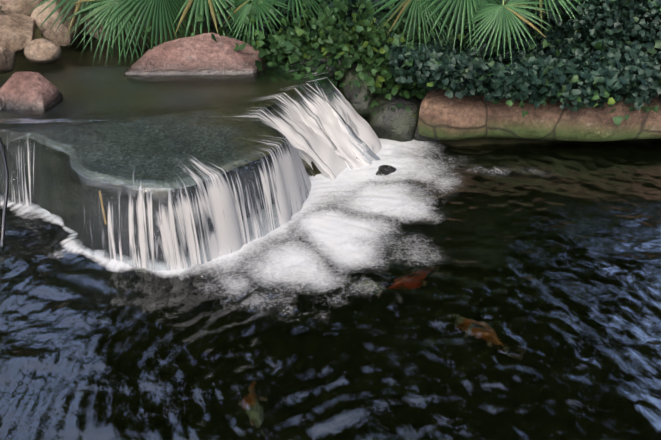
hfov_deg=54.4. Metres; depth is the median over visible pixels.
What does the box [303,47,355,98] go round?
dark rock
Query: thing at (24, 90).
rock
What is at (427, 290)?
pond water
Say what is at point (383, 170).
submerged rock
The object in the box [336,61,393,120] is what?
dark rock
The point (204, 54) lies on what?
triangular rock
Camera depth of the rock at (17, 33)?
3.61 m
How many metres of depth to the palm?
3.55 m
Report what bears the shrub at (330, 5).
on the ground
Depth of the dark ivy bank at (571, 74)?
3.34 m
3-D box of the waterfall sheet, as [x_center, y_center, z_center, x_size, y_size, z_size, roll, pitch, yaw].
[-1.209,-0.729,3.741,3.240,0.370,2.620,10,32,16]
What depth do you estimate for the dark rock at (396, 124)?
3.51 m
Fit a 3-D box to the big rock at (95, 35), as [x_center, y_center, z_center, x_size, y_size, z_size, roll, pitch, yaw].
[-1.466,-1.204,4.051,0.253,0.246,0.202,-1,31,-1]
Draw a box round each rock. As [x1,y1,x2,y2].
[0,0,43,16]
[0,14,34,53]
[0,46,15,73]
[0,71,62,109]
[24,38,61,64]
[31,0,84,45]
[83,12,116,41]
[125,33,264,74]
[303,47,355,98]
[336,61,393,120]
[367,88,424,141]
[376,165,396,175]
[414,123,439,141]
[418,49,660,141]
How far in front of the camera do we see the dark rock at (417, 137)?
3.53 m
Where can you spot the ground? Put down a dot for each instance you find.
(478, 141)
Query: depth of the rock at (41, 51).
3.58 m
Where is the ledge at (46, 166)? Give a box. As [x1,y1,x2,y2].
[0,97,329,245]
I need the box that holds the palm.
[26,0,588,67]
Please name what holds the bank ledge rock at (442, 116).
on the ground
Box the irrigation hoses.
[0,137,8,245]
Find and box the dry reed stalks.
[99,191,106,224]
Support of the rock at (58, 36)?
on the ground
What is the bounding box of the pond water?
[0,138,660,439]
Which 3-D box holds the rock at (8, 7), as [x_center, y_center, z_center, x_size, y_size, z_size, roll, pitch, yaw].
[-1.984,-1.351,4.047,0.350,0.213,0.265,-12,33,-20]
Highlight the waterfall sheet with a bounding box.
[0,44,381,270]
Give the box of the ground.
[35,0,646,145]

